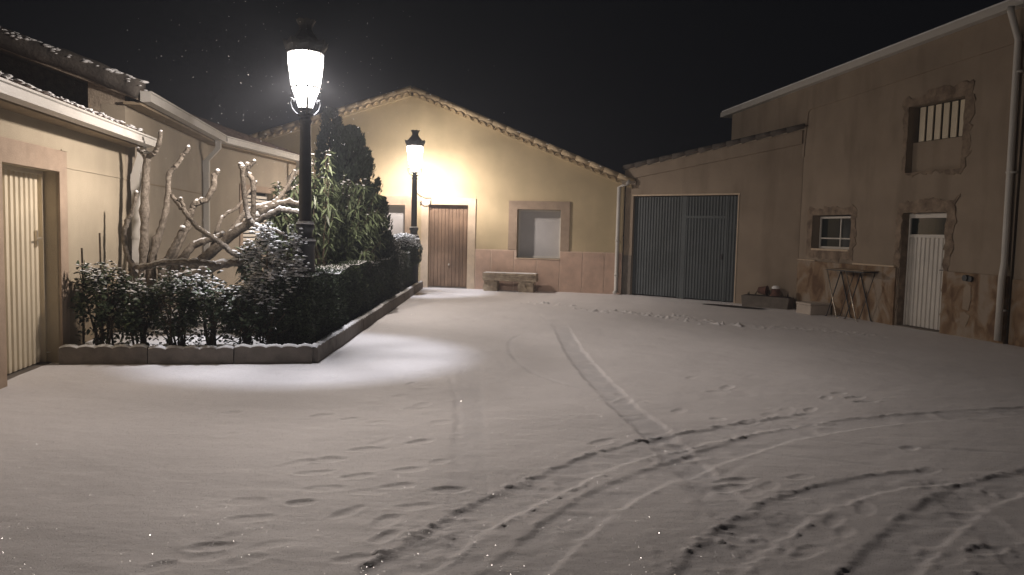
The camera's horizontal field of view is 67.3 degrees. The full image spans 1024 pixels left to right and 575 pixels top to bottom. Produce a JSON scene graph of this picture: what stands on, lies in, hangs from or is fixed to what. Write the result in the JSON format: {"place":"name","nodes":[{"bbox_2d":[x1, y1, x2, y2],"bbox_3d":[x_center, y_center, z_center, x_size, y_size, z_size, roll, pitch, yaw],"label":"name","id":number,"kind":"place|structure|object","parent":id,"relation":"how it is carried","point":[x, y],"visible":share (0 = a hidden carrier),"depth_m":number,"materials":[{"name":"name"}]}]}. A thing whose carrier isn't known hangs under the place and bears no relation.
{"place":"outdoors","nodes":[
{"label":"outdoors","id":0,"kind":"place"},
{"bbox_2d":[74,1,436,195],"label":"falling snow","id":1,"kind":"structure","parent":0,"point":[276,116],"depth_m":8.89,"materials":[{"name":"white snow"}]},
{"bbox_2d":[0,0,1004,235],"label":"sky","id":2,"kind":"structure","parent":0,"point":[611,84],"materials":[{"name":"black"}]},
{"bbox_2d":[0,236,1023,574],"bbox_3d":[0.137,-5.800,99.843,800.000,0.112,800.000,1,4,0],"label":"ground","id":3,"kind":"structure","parent":0,"point":[456,432],"depth_m":5.43,"materials":[{"name":"white snow"}]},
{"bbox_2d":[0,71,156,388],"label":"garage building","id":4,"kind":"structure","parent":3,"relation":"on","point":[62,182],"depth_m":8.26,"materials":[{"name":"beige paint"}]},
{"bbox_2d":[2,165,46,373],"bbox_3d":[-4.958,-0.163,7.668,0.109,2.068,1.256,1,4,-9],"label":"door","id":5,"kind":"structure","parent":4,"relation":"in","point":[23,190],"depth_m":7.88,"materials":[{"name":"beige metal"}]},
{"bbox_2d":[0,26,314,317],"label":"house","id":6,"kind":"structure","parent":3,"relation":"on","point":[115,94],"depth_m":12.34,"materials":[{"name":"paint"}]},
{"bbox_2d":[46,287,407,352],"bbox_3d":[-4.268,0.285,14.417,4.080,0.106,12.300,1,4,0],"label":"garden bed","id":7,"kind":"object","parent":3,"relation":"on","point":[164,343],"visible":0.06,"depth_m":9.67,"materials":[{"name":"white snow"}]},
{"bbox_2d":[81,248,84,344],"bbox_3d":[-4.800,0.133,8.601,0.031,1.150,0.026,1,4,0],"label":"plant stake","id":8,"kind":"object","parent":7,"relation":"on","point":[83,331],"visible":0.5,"depth_m":8.61,"materials":[{"name":"brown wood"}]},
{"bbox_2d":[68,260,132,345],"bbox_3d":[-4.617,0.192,8.687,0.670,1.034,0.676,4,5,31],"label":"rose bush","id":9,"kind":"object","parent":7,"relation":"on","point":[92,281],"visible":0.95,"depth_m":8.58,"materials":[{"name":"green plant"}]},
{"bbox_2d":[99,233,101,342],"bbox_3d":[-4.618,0.049,8.635,0.031,1.320,0.026,1,4,0],"label":"plant stake","id":10,"kind":"object","parent":7,"relation":"on","point":[100,259],"visible":0.34,"depth_m":8.60,"materials":[{"name":"brown wood"}]},
{"bbox_2d":[108,273,172,345],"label":"rose bush","id":11,"kind":"object","parent":7,"relation":"on","point":[134,323],"visible":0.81,"depth_m":8.67,"materials":[{"name":"green plant"}]},
{"bbox_2d":[140,266,214,345],"bbox_3d":[-3.830,0.234,8.836,0.833,0.980,0.784,1,4,0],"label":"rose bush","id":12,"kind":"object","parent":7,"relation":"on","point":[182,291],"visible":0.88,"depth_m":8.69,"materials":[{"name":"green plant"}]},
{"bbox_2d":[174,268,239,345],"bbox_3d":[-3.497,0.239,8.858,0.752,0.969,0.721,1,4,0],"label":"rose bush","id":13,"kind":"object","parent":7,"relation":"on","point":[207,303],"visible":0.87,"depth_m":8.75,"materials":[{"name":"green plant"}]},
{"bbox_2d":[121,130,298,308],"bbox_3d":[-3.854,-0.856,10.055,2.257,2.330,1.755,-1,5,-24],"label":"pruned tree","id":14,"kind":"object","parent":7,"relation":"on","point":[146,266],"visible":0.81,"depth_m":10.01,"materials":[{"name":"brown plant"}]},
{"bbox_2d":[219,285,272,344],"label":"rose bush","id":15,"kind":"object","parent":7,"relation":"on","point":[241,312],"visible":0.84,"depth_m":8.81,"materials":[{"name":"green plant"}]},
{"bbox_2d":[233,237,281,334],"bbox_3d":[-3.252,-0.026,10.036,0.752,1.337,0.688,3,4,20],"label":"oleander","id":16,"kind":"object","parent":7,"relation":"on","point":[241,270],"visible":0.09,"depth_m":9.90,"materials":[{"name":"green plant"}]},
{"bbox_2d":[243,275,289,344],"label":"rose bush","id":17,"kind":"object","parent":7,"relation":"on","point":[273,300],"visible":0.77,"depth_m":8.90,"materials":[{"name":"green plant"}]},
{"bbox_2d":[232,222,310,344],"bbox_3d":[-2.842,-0.026,9.064,0.909,1.496,0.620,0,5,-23],"label":"evergreen shrub","id":18,"kind":"object","parent":7,"relation":"on","point":[276,253],"visible":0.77,"depth_m":8.97,"materials":[{"name":"green plant"}]},
{"bbox_2d":[264,173,298,260],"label":"oleander","id":19,"kind":"object","parent":7,"relation":"on","point":[279,220],"visible":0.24,"depth_m":11.38,"materials":[{"name":"green plant"}]},
{"bbox_2d":[283,17,328,337],"bbox_3d":[-2.473,-1.171,9.193,0.498,3.973,0.498,1,4,0],"label":"street lamp","id":20,"kind":"object","parent":7,"relation":"on","point":[304,41],"visible":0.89,"depth_m":9.11,"materials":[{"name":"painted iron"},{"name":"glass"}]},
{"bbox_2d":[296,147,344,265],"bbox_3d":[-2.735,-0.713,10.968,0.720,2.590,0.612,-1,5,-28],"label":"oleander","id":21,"kind":"object","parent":7,"relation":"on","point":[319,219],"visible":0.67,"depth_m":10.90,"materials":[{"name":"green plant"}]},
{"bbox_2d":[313,106,343,184],"bbox_3d":[-3.679,-1.703,15.522,0.939,3.849,1.017,-1,5,-29],"label":"conifer","id":22,"kind":"object","parent":7,"relation":"on","point":[328,127],"visible":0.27,"depth_m":15.27,"materials":[{"name":"green plant"}]},
{"bbox_2d":[288,171,389,272],"bbox_3d":[-2.915,-0.728,12.681,1.850,2.373,1.449,1,4,0],"label":"oleander","id":23,"kind":"object","parent":7,"relation":"on","point":[356,234],"visible":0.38,"depth_m":12.39,"materials":[{"name":"green plant"}]},
{"bbox_2d":[265,250,419,344],"bbox_3d":[-2.628,-0.173,14.408,0.700,1.047,11.052,1,4,-1],"label":"box hedge","id":24,"kind":"object","parent":7,"relation":"on","point":[345,291],"visible":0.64,"depth_m":10.19,"materials":[{"name":"green plant"}]},
{"bbox_2d":[318,124,385,264],"bbox_3d":[-3.112,-1.371,14.475,1.470,3.368,1.523,1,4,0],"label":"conifer","id":25,"kind":"object","parent":7,"relation":"on","point":[357,164],"visible":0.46,"depth_m":14.26,"materials":[{"name":"green plant"}]},
{"bbox_2d":[379,196,396,287],"bbox_3d":[-2.608,-0.776,15.208,0.733,2.097,0.725,1,4,0],"label":"conifer","id":26,"kind":"object","parent":7,"relation":"on","point":[388,247],"visible":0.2,"depth_m":15.11,"materials":[{"name":"green plant"}]},
{"bbox_2d":[385,238,404,274],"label":"clipped bush","id":27,"kind":"object","parent":7,"relation":"on","point":[396,246],"visible":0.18,"depth_m":15.61,"materials":[{"name":"green plant"}]},
{"bbox_2d":[392,233,422,268],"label":"clipped bush","id":28,"kind":"object","parent":7,"relation":"on","point":[410,243],"visible":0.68,"depth_m":18.36,"materials":[{"name":"green plant"}]},
{"bbox_2d":[58,281,422,364],"bbox_3d":[-3.539,0.366,14.206,2.681,0.323,11.918,1,4,0],"label":"garden edging","id":29,"kind":"object","parent":3,"relation":"on","point":[318,351],"visible":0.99,"depth_m":8.56,"materials":[{"name":"concrete"}]},
{"bbox_2d":[405,130,424,290],"bbox_3d":[-2.426,-1.895,19.067,0.498,3.973,0.498,1,4,0],"label":"street lamp","id":30,"kind":"object","parent":3,"relation":"on","point":[414,140],"visible":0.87,"depth_m":18.98,"materials":[{"name":"painted iron"},{"name":"glass"}]},
{"bbox_2d":[248,85,635,293],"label":"gabled house","id":31,"kind":"structure","parent":3,"relation":"on","point":[500,197],"depth_m":20.13,"materials":[{"name":"yellow paint"}]},
{"bbox_2d":[382,205,404,234],"bbox_3d":[-3.296,-1.573,20.830,0.960,1.310,0.060,2,4,9],"label":"window","id":32,"kind":"structure","parent":31,"relation":"in","point":[397,212],"depth_m":20.77,"materials":[{"name":"white plastic"}]},
{"bbox_2d":[429,205,467,287],"bbox_3d":[-1.680,-1.091,20.475,1.070,2.198,0.100,2,4,9],"label":"door","id":33,"kind":"structure","parent":31,"relation":"in","point":[448,225],"depth_m":20.47,"materials":[{"name":"brown wood"}]},
{"bbox_2d":[518,209,560,258],"bbox_3d":[0.728,-1.405,20.179,1.140,1.260,0.060,2,4,9],"label":"window","id":34,"kind":"structure","parent":31,"relation":"in","point":[539,231],"depth_m":20.17,"materials":[{"name":"white plastic"}]},
{"bbox_2d":[482,271,537,292],"bbox_3d":[-0.045,-0.132,19.784,1.415,0.504,0.473,2,4,9],"label":"stone bench","id":35,"kind":"object","parent":3,"relation":"on","point":[526,282],"visible":0.94,"depth_m":19.57,"materials":[{"name":"beige stone"}]},
{"bbox_2d":[622,124,807,307],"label":"shed","id":36,"kind":"structure","parent":3,"relation":"on","point":[718,222],"depth_m":18.04,"materials":[{"name":"paint"}]},
{"bbox_2d":[632,196,681,297],"bbox_3d":[3.615,-1.017,19.166,1.308,2.490,0.070,5,5,40],"label":"door","id":37,"kind":"structure","parent":36,"relation":"in","point":[657,221],"depth_m":19.16,"materials":[{"name":"grey metal"}]},
{"bbox_2d":[678,196,737,301],"bbox_3d":[4.673,-0.926,18.268,1.463,2.490,0.080,5,5,40],"label":"door","id":38,"kind":"structure","parent":36,"relation":"in","point":[708,223],"depth_m":18.27,"materials":[{"name":"grey metal"}]},
{"bbox_2d":[706,304,765,308],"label":"bare ground","id":39,"kind":"structure","parent":3,"relation":"on","point":[736,306],"depth_m":16.90,"materials":[{"name":"soil"}]},
{"bbox_2d":[741,289,793,309],"bbox_3d":[5.629,0.247,16.947,1.078,0.430,0.320,5,5,40],"label":"planter trough","id":40,"kind":"object","parent":3,"relation":"on","point":[764,301],"visible":0.91,"depth_m":16.79,"materials":[{"name":"concrete"}]},
{"bbox_2d":[757,286,768,295],"bbox_3d":[5.550,0.065,17.003,0.190,0.230,0.230,5,5,40],"label":"flower pot","id":41,"kind":"object","parent":40,"relation":"on","point":[763,290],"visible":1,"depth_m":16.95,"materials":[{"name":"ceramic"}]},
{"bbox_2d":[769,286,781,296],"bbox_3d":[5.780,0.073,16.841,0.270,0.235,0.270,5,5,40],"label":"flower pot","id":42,"kind":"object","parent":40,"relation":"on","point":[775,291],"visible":0.99,"depth_m":16.76,"materials":[{"name":"ceramic"}]},
{"bbox_2d":[796,301,831,314],"bbox_3d":[6.184,0.424,15.767,0.504,0.235,0.494,0,4,-15],"label":"foam box","id":43,"kind":"object","parent":3,"relation":"on","point":[811,307],"visible":1,"depth_m":15.57,"materials":[{"name":"white plastic"}]},
{"bbox_2d":[824,268,879,321],"bbox_3d":[6.535,0.132,14.879,0.380,0.963,1.150,0,4,-15],"label":"folding table","id":44,"kind":"object","parent":3,"relation":"on","point":[851,270],"visible":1,"depth_m":14.77,"materials":[{"name":"paint"}]},
{"bbox_2d":[720,0,1023,343],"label":"farm building","id":45,"kind":"structure","parent":3,"relation":"on","point":[912,149],"depth_m":13.62,"materials":[{"name":"paint"}]},
{"bbox_2d":[819,216,850,248],"bbox_3d":[6.716,-1.128,15.811,0.057,0.670,1.160,0,4,-15],"label":"window","id":46,"kind":"structure","parent":45,"relation":"in","point":[834,230],"depth_m":15.90,"materials":[{"name":"white metal"}]},
{"bbox_2d":[903,213,946,329],"bbox_3d":[7.286,-0.284,13.481,0.128,2.035,0.980,0,4,-15],"label":"door","id":47,"kind":"structure","parent":45,"relation":"in","point":[926,239],"depth_m":13.56,"materials":[{"name":"white metal"}]},
{"bbox_2d":[1008,138,1023,346],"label":"neighbour building","id":48,"kind":"structure","parent":3,"relation":"on","point":[1016,331],"depth_m":11.57,"materials":[{"name":"paint"}]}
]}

